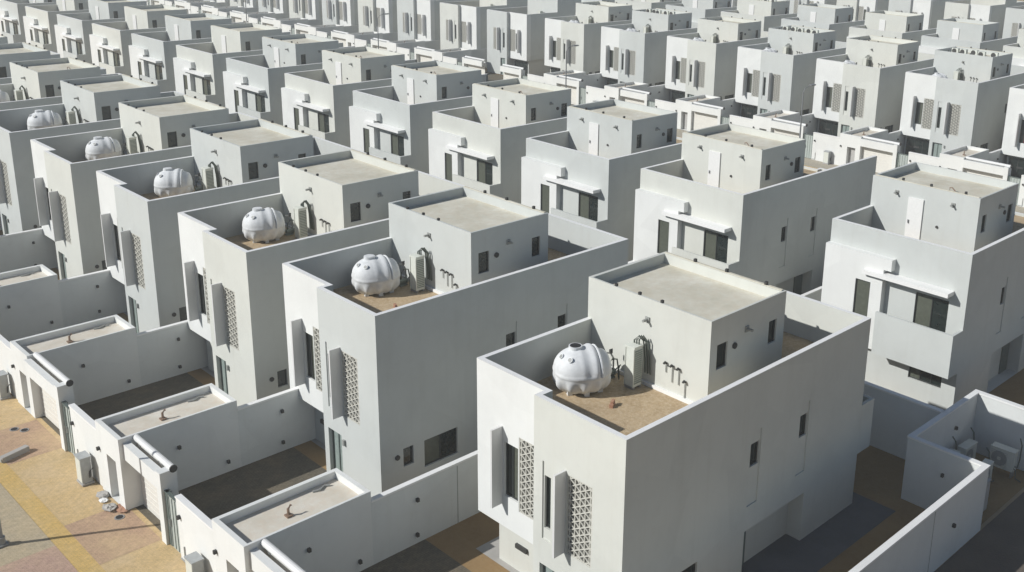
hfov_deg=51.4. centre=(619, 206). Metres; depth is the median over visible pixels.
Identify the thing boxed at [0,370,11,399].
meter cabinet
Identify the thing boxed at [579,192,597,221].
window
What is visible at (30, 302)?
annex
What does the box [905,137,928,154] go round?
carport window
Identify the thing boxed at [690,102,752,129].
street wall
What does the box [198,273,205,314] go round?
window
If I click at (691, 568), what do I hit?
window
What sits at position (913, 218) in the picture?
door
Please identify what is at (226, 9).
annex
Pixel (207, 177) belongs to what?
air conditioner
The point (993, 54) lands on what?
condenser
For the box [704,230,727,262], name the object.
window
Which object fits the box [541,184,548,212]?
window
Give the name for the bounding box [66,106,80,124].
air conditioner
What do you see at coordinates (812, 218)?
window
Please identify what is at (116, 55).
window
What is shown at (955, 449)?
air conditioner
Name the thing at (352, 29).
boundary wall
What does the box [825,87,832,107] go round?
window
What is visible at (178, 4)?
street wall
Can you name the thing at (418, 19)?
house
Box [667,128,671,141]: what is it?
window
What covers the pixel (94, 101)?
house
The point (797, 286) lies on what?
door
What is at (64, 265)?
door
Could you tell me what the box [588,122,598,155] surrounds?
door
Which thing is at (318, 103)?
house
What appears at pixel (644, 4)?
house
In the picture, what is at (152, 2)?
street wall
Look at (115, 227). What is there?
window
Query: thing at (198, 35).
window
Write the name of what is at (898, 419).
wall
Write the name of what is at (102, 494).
rubble
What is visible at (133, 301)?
door
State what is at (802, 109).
street lamp
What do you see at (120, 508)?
rubble
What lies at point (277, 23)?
annex
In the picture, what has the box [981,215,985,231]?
window
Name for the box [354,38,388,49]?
street wall
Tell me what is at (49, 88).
window
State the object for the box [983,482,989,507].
door
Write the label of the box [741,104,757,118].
carport window
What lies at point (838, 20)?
house
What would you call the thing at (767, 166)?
window
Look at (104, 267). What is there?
window
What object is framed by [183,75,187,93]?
window
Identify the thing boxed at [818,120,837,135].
carport window
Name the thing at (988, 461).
air conditioner
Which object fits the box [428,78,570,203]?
house
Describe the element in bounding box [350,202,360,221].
window
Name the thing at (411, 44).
annex
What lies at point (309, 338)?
window
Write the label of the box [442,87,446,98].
window
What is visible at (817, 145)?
street wall
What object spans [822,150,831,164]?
meter cabinet
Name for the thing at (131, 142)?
air conditioner
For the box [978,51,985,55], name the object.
condenser
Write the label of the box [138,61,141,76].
window
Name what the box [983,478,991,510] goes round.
switch box
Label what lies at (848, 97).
house
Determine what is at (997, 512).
ground
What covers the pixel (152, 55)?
house
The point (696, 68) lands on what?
house
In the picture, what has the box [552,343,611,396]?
water tank
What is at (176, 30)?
door
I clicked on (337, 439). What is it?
door
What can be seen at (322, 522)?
annex
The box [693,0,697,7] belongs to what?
door
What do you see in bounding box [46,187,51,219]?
window
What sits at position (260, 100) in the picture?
window
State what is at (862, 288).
window
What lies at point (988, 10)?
house
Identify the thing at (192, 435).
annex
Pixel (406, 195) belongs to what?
window
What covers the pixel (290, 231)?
water pump
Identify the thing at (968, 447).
air conditioner
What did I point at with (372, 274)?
water tank
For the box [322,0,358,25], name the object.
house
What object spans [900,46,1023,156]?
house
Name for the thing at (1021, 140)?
window
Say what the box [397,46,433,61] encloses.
street wall
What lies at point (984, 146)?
window
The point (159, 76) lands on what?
window
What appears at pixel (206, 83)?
window
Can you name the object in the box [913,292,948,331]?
window
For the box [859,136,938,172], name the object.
street wall
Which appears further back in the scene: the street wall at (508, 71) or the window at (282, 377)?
the street wall at (508, 71)
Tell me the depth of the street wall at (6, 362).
50.85 m
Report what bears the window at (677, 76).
in the house at (696, 68)
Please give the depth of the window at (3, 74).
86.33 m
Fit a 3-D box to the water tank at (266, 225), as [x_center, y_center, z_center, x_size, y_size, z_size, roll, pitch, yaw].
[-18.064,0.860,53.609,2.075,1.668,1.914,-7,19,-28]
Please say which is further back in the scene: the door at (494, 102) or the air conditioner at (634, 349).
the door at (494, 102)
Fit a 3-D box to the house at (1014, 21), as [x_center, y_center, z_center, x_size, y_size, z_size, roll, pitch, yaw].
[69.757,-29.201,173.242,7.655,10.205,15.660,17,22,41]
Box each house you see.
[0,0,55,43]
[0,34,59,58]
[0,42,105,83]
[0,57,121,109]
[0,74,216,234]
[23,0,88,52]
[30,95,258,279]
[54,0,146,63]
[89,4,243,75]
[96,118,382,332]
[128,13,290,92]
[173,23,342,106]
[178,149,473,405]
[203,0,229,2]
[223,34,354,124]
[230,0,257,7]
[258,0,288,12]
[281,46,416,147]
[282,186,628,496]
[289,0,322,19]
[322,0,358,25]
[349,61,487,173]
[358,0,397,32]
[397,0,469,40]
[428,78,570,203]
[440,0,527,49]
[477,251,873,571]
[487,0,580,75]
[521,99,681,261]
[544,1,631,74]
[581,0,614,2]
[600,8,697,86]
[615,0,681,9]
[633,123,876,294]
[665,0,736,22]
[665,16,767,102]
[721,0,796,31]
[731,0,736,6]
[735,25,846,118]
[781,3,864,41]
[789,0,836,13]
[812,35,933,136]
[821,162,1023,409]
[836,0,888,20]
[846,10,936,45]
[888,0,957,29]
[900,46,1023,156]
[918,18,1017,53]
[944,0,1023,38]
[1001,84,1023,177]
[1002,6,1023,37]
[1003,28,1023,65]
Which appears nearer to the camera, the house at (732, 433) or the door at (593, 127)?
the house at (732, 433)
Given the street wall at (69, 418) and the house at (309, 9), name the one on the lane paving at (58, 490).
the street wall at (69, 418)
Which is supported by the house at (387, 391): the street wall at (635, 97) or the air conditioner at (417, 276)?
the air conditioner at (417, 276)
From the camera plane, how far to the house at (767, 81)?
114.74 m
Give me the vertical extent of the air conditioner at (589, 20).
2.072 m
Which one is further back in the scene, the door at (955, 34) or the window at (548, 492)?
the door at (955, 34)
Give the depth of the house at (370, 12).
162.13 m
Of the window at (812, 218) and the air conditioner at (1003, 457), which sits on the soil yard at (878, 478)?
the air conditioner at (1003, 457)
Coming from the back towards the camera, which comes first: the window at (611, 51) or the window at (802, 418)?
the window at (611, 51)
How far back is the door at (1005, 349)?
56.84 m
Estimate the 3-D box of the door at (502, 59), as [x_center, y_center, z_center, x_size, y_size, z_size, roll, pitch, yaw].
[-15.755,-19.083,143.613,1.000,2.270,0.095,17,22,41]
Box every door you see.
[61,253,66,277]
[62,0,65,10]
[95,6,99,19]
[132,15,136,28]
[132,298,138,332]
[174,24,178,39]
[220,358,228,394]
[221,35,226,52]
[274,47,279,66]
[332,430,342,471]
[335,62,341,84]
[407,78,413,104]
[491,98,498,127]
[501,58,504,73]
[543,565,553,571]
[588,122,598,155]
[683,112,687,128]
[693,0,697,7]
[707,150,720,187]
[742,531,745,564]
[749,5,753,14]
[793,274,802,294]
[810,12,815,21]
[841,124,849,132]
[848,147,854,162]
[879,19,885,30]
[904,197,923,239]
[932,142,941,156]
[952,28,959,39]
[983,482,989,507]
[998,342,1009,373]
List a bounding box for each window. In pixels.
[0,67,6,77]
[13,23,18,34]
[43,31,48,43]
[45,85,54,96]
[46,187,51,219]
[76,41,82,54]
[98,49,101,61]
[101,106,110,119]
[102,260,106,269]
[113,52,119,66]
[114,225,120,260]
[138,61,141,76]
[152,20,156,27]
[155,64,162,79]
[167,131,176,146]
[179,306,186,321]
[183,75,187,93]
[196,30,200,38]
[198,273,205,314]
[202,78,210,94]
[234,90,238,111]
[245,41,249,50]
[248,162,258,178]
[256,94,265,111]
[277,369,286,386]
[294,108,299,129]
[301,54,305,63]
[306,333,314,379]
[318,112,328,132]
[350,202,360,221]
[364,128,369,152]
[366,69,370,79]
[391,133,403,155]
[403,191,409,198]
[403,446,412,464]
[424,428,456,465]
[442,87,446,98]
[445,153,451,180]
[477,159,492,184]
[478,251,487,272]
[506,332,514,346]
[506,443,517,500]
[515,60,527,75]
[531,108,535,120]
[532,236,538,255]
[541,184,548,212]
[546,476,550,527]
[551,67,559,71]
[553,40,555,56]
[558,314,564,327]
[561,103,566,115]
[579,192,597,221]
[607,78,617,84]
[609,50,613,67]
[637,134,640,147]
[658,220,668,252]
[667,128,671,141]
[671,90,684,102]
[675,61,680,79]
[682,563,694,571]
[690,65,691,81]
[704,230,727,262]
[716,342,725,368]
[725,94,733,98]
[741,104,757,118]
[746,73,752,92]
[750,441,757,464]
[763,77,765,95]
[765,165,769,179]
[768,319,774,342]
[781,226,785,241]
[794,157,799,172]
[799,413,805,435]
[800,109,808,115]
[810,216,814,230]
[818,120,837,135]
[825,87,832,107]
[844,91,847,110]
[853,278,869,315]
[885,125,892,132]
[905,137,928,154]
[909,366,941,387]
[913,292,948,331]
[915,102,922,123]
[937,107,941,127]
[980,143,987,148]
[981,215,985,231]
[1000,287,1003,303]
[1006,204,1011,221]
[1008,156,1023,177]
[1019,120,1023,142]
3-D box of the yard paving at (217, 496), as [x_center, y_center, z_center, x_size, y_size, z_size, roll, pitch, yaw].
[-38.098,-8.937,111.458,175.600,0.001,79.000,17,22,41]
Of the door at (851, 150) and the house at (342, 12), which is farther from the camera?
the house at (342, 12)
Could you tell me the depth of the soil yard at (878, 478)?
44.50 m
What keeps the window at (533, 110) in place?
in the house at (479, 144)
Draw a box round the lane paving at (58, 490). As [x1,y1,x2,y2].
[0,393,185,571]
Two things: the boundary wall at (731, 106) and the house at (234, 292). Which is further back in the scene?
the boundary wall at (731, 106)
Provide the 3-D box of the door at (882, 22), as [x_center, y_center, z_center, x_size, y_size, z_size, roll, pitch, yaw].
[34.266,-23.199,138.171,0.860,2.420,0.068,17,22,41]
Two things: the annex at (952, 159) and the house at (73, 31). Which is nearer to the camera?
the annex at (952, 159)
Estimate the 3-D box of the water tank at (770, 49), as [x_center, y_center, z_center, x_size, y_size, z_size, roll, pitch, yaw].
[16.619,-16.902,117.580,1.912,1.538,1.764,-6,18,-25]
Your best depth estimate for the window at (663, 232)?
62.35 m
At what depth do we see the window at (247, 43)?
103.99 m
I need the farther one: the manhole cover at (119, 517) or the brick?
the manhole cover at (119, 517)
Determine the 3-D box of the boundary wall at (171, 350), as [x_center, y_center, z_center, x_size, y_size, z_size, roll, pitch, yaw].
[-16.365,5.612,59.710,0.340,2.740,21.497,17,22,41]
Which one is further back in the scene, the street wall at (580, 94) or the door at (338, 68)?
the street wall at (580, 94)
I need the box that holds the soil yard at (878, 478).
[0,68,1023,571]
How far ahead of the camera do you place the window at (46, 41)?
129.55 m
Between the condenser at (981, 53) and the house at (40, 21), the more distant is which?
the house at (40, 21)
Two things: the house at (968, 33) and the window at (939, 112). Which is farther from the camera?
the house at (968, 33)
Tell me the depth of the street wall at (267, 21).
171.82 m
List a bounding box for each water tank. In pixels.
[0,90,9,101]
[27,109,62,129]
[85,136,121,159]
[154,167,193,197]
[242,207,284,242]
[351,254,399,296]
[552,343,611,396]
[693,37,704,41]
[764,47,776,52]
[844,60,855,64]
[933,72,946,77]
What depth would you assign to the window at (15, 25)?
136.44 m
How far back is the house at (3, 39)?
95.59 m
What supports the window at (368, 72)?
in the house at (318, 103)
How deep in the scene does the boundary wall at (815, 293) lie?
60.51 m
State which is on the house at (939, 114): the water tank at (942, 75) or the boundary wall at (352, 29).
the water tank at (942, 75)
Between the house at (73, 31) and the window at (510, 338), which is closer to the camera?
the window at (510, 338)
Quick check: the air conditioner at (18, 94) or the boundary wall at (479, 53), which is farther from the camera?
the boundary wall at (479, 53)
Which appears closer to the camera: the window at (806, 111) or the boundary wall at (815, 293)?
the boundary wall at (815, 293)
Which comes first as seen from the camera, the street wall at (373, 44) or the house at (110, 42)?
the house at (110, 42)
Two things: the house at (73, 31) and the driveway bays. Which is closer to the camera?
the driveway bays
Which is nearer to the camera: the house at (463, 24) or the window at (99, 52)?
the window at (99, 52)
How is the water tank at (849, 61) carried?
on the house at (848, 97)
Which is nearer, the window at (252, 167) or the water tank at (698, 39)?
the window at (252, 167)
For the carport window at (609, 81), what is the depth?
131.26 m
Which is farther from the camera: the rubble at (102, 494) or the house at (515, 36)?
the house at (515, 36)
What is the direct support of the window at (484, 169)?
in the house at (479, 144)
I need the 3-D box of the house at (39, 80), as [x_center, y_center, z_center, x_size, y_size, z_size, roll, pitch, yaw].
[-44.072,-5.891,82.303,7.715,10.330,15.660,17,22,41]
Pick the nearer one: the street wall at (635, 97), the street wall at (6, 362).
the street wall at (6, 362)
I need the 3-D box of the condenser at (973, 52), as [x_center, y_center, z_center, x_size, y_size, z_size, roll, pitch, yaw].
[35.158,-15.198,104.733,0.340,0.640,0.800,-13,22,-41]
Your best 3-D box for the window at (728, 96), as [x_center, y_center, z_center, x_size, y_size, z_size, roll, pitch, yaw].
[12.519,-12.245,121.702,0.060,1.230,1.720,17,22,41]
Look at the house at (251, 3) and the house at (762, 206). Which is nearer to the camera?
the house at (762, 206)
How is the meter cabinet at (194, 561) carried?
on the lane paving at (58, 490)
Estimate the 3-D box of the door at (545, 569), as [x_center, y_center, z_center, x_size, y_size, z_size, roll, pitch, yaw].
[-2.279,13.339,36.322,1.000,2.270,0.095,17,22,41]
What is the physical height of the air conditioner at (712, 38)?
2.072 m
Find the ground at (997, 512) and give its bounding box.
[1,0,1023,571]
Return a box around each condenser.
[952,47,959,52]
[960,49,967,53]
[970,49,978,54]
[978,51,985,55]
[990,52,998,56]
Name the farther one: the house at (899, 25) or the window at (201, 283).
the house at (899, 25)
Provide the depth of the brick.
37.67 m
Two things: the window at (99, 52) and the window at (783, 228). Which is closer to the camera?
the window at (783, 228)
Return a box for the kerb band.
[0,136,817,571]
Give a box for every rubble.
[96,490,108,498]
[99,498,107,502]
[102,503,116,511]
[116,504,127,512]
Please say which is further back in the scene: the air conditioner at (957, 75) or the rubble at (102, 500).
the air conditioner at (957, 75)
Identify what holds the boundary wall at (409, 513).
on the soil yard at (878, 478)
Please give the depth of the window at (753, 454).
37.83 m
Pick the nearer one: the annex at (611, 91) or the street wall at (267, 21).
the annex at (611, 91)
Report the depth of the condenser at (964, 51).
104.89 m
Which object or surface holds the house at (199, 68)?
on the soil yard at (878, 478)
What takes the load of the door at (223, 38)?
in the house at (199, 68)
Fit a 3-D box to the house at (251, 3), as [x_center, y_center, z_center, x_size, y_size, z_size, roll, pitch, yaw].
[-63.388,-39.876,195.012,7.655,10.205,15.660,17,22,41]
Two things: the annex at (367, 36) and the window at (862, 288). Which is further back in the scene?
the annex at (367, 36)
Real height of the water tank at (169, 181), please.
1.674 m
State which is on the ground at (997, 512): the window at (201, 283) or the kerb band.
the kerb band
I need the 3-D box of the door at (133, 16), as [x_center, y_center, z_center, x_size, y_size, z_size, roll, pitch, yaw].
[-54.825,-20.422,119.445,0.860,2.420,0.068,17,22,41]
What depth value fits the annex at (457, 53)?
142.23 m
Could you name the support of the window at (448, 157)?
in the house at (479, 144)
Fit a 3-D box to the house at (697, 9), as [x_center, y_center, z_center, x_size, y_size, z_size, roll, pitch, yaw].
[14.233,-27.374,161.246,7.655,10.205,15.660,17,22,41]
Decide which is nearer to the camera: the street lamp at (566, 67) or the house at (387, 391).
the house at (387, 391)
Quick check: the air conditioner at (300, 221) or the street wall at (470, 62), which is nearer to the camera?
the air conditioner at (300, 221)
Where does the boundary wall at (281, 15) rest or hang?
on the soil yard at (878, 478)
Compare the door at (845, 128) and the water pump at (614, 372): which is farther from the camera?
the door at (845, 128)
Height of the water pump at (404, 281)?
1.110 m
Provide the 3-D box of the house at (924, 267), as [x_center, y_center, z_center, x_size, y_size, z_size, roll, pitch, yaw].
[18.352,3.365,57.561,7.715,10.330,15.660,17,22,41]
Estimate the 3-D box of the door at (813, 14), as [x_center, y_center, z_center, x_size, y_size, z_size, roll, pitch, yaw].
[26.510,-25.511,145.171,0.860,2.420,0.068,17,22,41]
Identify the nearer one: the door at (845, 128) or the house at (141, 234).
the house at (141, 234)
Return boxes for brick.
[609,399,614,408]
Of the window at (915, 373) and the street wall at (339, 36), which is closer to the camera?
the window at (915, 373)
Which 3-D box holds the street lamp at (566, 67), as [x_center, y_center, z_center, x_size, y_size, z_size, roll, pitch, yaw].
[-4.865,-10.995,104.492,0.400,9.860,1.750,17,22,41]
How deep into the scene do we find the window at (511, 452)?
37.26 m
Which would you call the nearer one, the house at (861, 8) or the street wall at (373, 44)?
the street wall at (373, 44)
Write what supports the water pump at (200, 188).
on the house at (141, 234)
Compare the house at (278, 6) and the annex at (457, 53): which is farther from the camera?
the house at (278, 6)
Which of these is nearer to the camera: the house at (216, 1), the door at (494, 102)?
the door at (494, 102)
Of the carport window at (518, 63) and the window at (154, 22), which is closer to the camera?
the window at (154, 22)
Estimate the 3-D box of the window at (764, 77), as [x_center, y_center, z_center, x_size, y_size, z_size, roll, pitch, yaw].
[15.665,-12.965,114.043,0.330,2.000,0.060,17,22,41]
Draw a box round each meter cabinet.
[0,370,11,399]
[74,451,94,486]
[184,551,203,571]
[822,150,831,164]
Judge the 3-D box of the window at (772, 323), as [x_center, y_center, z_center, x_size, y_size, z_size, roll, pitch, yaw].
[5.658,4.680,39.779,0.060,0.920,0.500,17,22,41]
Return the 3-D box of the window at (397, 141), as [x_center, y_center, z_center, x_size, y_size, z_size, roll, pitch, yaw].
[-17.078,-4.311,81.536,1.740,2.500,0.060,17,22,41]
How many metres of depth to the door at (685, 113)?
113.87 m
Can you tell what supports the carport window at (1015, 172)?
in the house at (1013, 143)
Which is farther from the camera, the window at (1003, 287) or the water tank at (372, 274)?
the window at (1003, 287)
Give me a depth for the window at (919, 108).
102.12 m
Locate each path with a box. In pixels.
[56,267,518,571]
[741,492,894,571]
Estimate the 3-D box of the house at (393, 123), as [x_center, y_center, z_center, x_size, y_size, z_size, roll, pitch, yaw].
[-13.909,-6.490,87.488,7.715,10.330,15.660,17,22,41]
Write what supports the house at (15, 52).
on the soil yard at (878, 478)
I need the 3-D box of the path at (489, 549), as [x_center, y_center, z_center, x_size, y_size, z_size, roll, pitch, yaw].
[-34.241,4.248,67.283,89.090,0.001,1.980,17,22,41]
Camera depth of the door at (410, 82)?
85.10 m
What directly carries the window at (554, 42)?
in the house at (562, 34)
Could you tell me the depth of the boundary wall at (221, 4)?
194.81 m
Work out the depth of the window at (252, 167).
59.34 m
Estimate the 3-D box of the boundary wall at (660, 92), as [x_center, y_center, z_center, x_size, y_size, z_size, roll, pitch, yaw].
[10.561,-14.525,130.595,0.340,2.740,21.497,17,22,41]
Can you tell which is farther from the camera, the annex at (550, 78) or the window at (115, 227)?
the annex at (550, 78)
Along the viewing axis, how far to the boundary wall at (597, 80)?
130.96 m
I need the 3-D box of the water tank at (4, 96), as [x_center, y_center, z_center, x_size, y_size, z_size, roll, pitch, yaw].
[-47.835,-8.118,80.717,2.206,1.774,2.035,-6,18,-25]
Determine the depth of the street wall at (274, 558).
34.77 m
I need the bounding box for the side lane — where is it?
[935,492,1023,571]
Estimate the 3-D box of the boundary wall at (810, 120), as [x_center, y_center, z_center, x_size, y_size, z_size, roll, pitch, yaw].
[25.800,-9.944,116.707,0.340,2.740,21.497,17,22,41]
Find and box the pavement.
[571,105,1023,213]
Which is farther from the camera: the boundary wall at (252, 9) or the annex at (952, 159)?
the boundary wall at (252, 9)
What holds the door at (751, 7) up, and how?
in the house at (768, 14)
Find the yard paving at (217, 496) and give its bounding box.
[9,72,686,571]
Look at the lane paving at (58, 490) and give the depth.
43.15 m
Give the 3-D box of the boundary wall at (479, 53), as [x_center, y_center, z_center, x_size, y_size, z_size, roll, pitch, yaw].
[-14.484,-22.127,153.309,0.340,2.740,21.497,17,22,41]
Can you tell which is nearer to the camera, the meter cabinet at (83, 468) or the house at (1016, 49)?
the meter cabinet at (83, 468)
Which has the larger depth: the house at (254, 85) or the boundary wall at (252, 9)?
the boundary wall at (252, 9)
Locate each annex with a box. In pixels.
[0,264,63,340]
[10,314,141,417]
[95,383,241,509]
[159,0,189,4]
[184,1,216,13]
[212,6,244,15]
[212,468,373,571]
[241,11,275,22]
[273,18,307,28]
[308,24,343,35]
[346,31,382,46]
[387,39,424,52]
[432,48,470,61]
[544,70,585,87]
[604,81,647,100]
[675,94,720,130]
[752,109,799,131]
[838,126,887,165]
[938,145,988,171]
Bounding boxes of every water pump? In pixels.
[193,173,202,191]
[284,213,294,235]
[398,261,409,286]
[607,348,620,379]
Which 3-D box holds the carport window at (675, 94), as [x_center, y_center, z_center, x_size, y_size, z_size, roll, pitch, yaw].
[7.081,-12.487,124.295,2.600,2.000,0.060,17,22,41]
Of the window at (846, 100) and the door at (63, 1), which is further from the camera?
the door at (63, 1)
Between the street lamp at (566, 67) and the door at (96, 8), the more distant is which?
the door at (96, 8)
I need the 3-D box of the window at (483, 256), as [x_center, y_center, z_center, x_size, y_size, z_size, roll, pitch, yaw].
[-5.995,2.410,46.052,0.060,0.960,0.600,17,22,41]
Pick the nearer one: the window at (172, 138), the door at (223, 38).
the window at (172, 138)
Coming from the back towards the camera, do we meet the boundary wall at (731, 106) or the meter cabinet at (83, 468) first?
the boundary wall at (731, 106)
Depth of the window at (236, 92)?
97.35 m
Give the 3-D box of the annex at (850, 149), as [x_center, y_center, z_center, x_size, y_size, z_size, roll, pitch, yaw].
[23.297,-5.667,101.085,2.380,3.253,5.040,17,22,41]
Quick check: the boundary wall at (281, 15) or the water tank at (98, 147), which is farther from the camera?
the boundary wall at (281, 15)
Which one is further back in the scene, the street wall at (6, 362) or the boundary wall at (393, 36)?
the boundary wall at (393, 36)
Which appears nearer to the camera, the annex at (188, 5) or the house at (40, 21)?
the house at (40, 21)
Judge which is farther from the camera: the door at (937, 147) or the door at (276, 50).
the door at (937, 147)
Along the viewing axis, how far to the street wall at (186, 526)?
39.52 m
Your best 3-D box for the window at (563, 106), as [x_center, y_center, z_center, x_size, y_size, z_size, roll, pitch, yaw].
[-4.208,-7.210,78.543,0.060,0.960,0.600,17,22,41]
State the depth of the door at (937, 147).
101.13 m
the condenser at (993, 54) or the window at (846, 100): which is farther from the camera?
the window at (846, 100)
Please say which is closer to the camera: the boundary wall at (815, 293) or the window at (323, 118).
the boundary wall at (815, 293)
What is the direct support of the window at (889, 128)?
in the house at (848, 97)
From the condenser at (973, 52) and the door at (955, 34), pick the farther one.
the door at (955, 34)
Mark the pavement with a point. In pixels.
(810, 162)
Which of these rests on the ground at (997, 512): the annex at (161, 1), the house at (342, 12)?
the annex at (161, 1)
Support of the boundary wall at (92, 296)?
on the soil yard at (878, 478)
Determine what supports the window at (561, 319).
in the house at (387, 391)
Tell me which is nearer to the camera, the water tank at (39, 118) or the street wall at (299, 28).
the water tank at (39, 118)
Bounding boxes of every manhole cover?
[20,428,28,431]
[114,514,124,519]
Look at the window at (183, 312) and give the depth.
56.43 m
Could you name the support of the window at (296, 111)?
in the house at (318, 103)
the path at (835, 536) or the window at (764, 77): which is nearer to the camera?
the path at (835, 536)
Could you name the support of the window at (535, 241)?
in the house at (387, 391)
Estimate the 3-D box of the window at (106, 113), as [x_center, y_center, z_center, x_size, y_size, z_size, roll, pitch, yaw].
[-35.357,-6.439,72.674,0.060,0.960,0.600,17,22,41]
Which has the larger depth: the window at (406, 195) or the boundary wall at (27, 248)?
the boundary wall at (27, 248)
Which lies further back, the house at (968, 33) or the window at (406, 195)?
the house at (968, 33)
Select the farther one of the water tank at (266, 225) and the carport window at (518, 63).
the carport window at (518, 63)
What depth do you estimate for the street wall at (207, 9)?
185.71 m
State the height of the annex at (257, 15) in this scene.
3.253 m
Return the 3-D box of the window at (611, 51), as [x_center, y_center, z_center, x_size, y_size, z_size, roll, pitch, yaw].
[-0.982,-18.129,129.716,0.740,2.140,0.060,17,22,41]
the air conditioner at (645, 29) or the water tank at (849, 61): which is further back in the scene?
the air conditioner at (645, 29)
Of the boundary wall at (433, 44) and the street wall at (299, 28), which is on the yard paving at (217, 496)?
the street wall at (299, 28)
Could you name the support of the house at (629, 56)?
on the soil yard at (878, 478)
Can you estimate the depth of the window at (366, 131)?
83.62 m
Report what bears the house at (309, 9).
on the soil yard at (878, 478)
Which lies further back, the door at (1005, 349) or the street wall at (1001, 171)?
the street wall at (1001, 171)
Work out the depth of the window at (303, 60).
97.21 m
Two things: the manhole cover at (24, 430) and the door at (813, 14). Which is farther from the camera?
the door at (813, 14)
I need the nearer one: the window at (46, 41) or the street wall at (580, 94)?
the street wall at (580, 94)
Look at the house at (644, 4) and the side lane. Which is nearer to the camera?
the side lane
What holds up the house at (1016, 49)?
on the soil yard at (878, 478)
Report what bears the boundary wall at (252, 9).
on the soil yard at (878, 478)
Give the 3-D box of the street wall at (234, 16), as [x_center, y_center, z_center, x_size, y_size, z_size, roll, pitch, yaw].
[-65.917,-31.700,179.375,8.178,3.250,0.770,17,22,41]
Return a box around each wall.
[0,228,57,271]
[0,334,17,399]
[24,352,102,485]
[58,269,126,326]
[123,434,215,571]
[136,320,207,385]
[144,0,158,4]
[164,0,187,8]
[191,5,213,13]
[216,2,229,6]
[218,10,243,22]
[237,387,315,465]
[245,7,258,12]
[248,16,274,26]
[249,538,305,571]
[275,13,289,18]
[281,23,310,34]
[308,19,322,25]
[316,30,346,46]
[344,25,358,32]
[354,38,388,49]
[371,450,480,563]
[383,32,397,41]
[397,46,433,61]
[425,40,440,50]
[442,55,485,73]
[471,48,486,67]
[500,64,543,82]
[556,75,603,104]
[586,73,605,88]
[620,87,675,111]
[648,84,670,101]
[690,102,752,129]
[720,98,740,117]
[770,118,839,164]
[799,113,817,134]
[802,286,821,301]
[848,389,1023,571]
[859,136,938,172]
[863,381,944,458]
[887,130,905,153]
[962,156,1023,206]
[987,148,1007,165]
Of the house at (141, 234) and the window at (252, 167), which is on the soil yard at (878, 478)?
the house at (141, 234)
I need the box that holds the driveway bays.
[0,419,161,564]
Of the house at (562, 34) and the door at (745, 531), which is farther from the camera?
the house at (562, 34)
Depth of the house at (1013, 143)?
95.66 m
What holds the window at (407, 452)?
in the house at (387, 391)
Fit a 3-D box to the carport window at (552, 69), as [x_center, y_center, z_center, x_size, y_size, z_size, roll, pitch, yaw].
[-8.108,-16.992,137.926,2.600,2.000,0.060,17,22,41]
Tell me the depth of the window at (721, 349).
37.73 m
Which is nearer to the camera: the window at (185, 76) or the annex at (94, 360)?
the annex at (94, 360)
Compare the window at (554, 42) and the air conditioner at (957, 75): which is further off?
the window at (554, 42)
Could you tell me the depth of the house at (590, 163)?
68.61 m
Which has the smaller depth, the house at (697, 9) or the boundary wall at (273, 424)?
the boundary wall at (273, 424)
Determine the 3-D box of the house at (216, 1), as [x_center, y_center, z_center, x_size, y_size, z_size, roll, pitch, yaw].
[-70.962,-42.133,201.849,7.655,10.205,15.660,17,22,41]
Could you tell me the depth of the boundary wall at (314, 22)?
174.54 m
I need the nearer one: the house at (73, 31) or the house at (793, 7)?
the house at (73, 31)
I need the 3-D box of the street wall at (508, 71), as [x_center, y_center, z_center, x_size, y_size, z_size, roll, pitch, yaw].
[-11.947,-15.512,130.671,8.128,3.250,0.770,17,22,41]
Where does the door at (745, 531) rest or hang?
in the house at (732, 433)
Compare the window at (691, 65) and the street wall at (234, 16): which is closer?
the window at (691, 65)
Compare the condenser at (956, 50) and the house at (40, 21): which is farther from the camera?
the house at (40, 21)
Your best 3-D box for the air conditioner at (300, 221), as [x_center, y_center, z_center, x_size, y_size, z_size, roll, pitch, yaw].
[-16.084,0.666,53.759,0.741,2.072,0.716,17,22,41]
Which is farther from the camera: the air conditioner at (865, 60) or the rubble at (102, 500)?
the air conditioner at (865, 60)
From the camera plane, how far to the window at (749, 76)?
115.86 m
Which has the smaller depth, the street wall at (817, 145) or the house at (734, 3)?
the street wall at (817, 145)
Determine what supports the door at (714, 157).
in the house at (762, 206)
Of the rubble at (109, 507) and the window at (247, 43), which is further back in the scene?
the window at (247, 43)
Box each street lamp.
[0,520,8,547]
[377,13,388,48]
[565,45,578,87]
[799,84,815,137]
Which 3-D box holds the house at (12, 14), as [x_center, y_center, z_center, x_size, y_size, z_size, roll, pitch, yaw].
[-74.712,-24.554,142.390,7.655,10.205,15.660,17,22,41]
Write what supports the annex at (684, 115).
on the yard paving at (217, 496)
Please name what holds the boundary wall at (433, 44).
on the soil yard at (878, 478)
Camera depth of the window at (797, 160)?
64.44 m
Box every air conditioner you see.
[14,85,27,100]
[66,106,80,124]
[126,131,142,153]
[201,161,219,189]
[293,200,313,238]
[409,247,431,292]
[586,16,592,23]
[624,335,650,389]
[643,24,650,32]
[710,33,717,42]
[782,44,790,53]
[862,55,870,66]
[950,436,960,452]
[953,68,962,80]
[958,427,977,458]
[982,447,993,481]
[990,438,1022,482]
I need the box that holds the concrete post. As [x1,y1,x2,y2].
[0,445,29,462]
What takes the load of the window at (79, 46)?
in the house at (73, 31)
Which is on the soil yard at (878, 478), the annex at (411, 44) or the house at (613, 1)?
the house at (613, 1)
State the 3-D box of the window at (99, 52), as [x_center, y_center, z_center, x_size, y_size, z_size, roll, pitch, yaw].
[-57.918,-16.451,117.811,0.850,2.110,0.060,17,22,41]
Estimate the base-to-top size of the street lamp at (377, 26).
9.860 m

